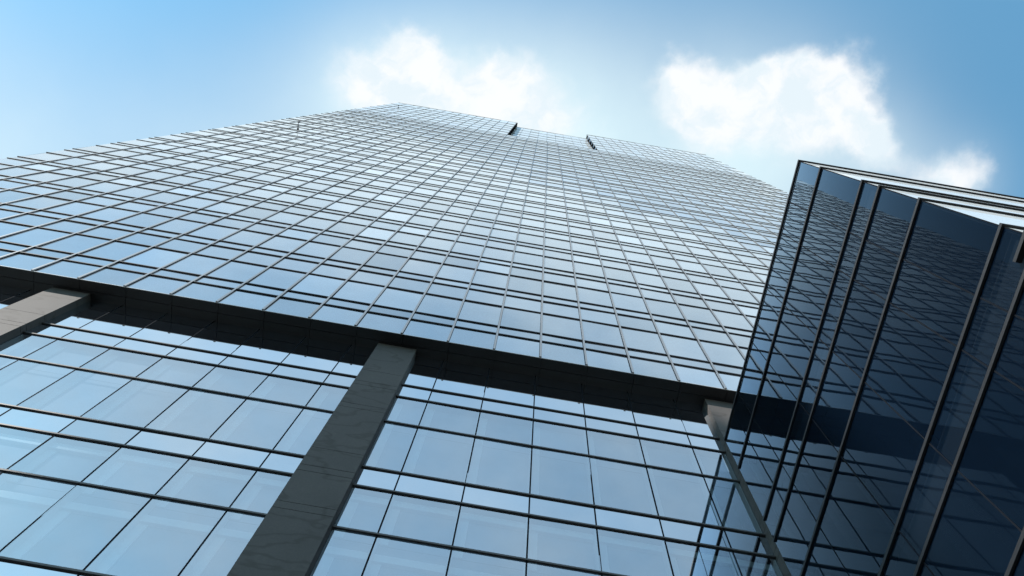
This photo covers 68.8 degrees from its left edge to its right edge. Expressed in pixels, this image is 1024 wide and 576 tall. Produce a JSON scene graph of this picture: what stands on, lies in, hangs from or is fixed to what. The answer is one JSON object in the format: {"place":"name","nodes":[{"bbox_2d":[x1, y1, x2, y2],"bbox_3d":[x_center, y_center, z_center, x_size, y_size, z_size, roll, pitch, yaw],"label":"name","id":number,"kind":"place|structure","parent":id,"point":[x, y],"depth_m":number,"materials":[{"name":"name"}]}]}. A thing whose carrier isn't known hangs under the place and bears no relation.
{"place":"outdoors","nodes":[
{"label":"outdoors","id":0,"kind":"place"},
{"bbox_2d":[0,103,791,575],"bbox_3d":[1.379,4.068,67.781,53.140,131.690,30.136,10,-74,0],"label":"glass tower","id":1,"kind":"structure","parent":0,"point":[398,339],"depth_m":21.29,"materials":[{"name":"blue glass"}]},
{"bbox_2d":[0,0,1023,197],"label":"sky","id":2,"kind":"structure","parent":0,"point":[924,90],"materials":[{"name":"blue"}]},
{"bbox_2d":[724,160,1023,575],"bbox_3d":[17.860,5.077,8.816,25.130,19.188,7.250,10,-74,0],"label":"glass wing","id":3,"kind":"structure","parent":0,"point":[875,426],"depth_m":11.73,"materials":[{"name":"blue glass"}]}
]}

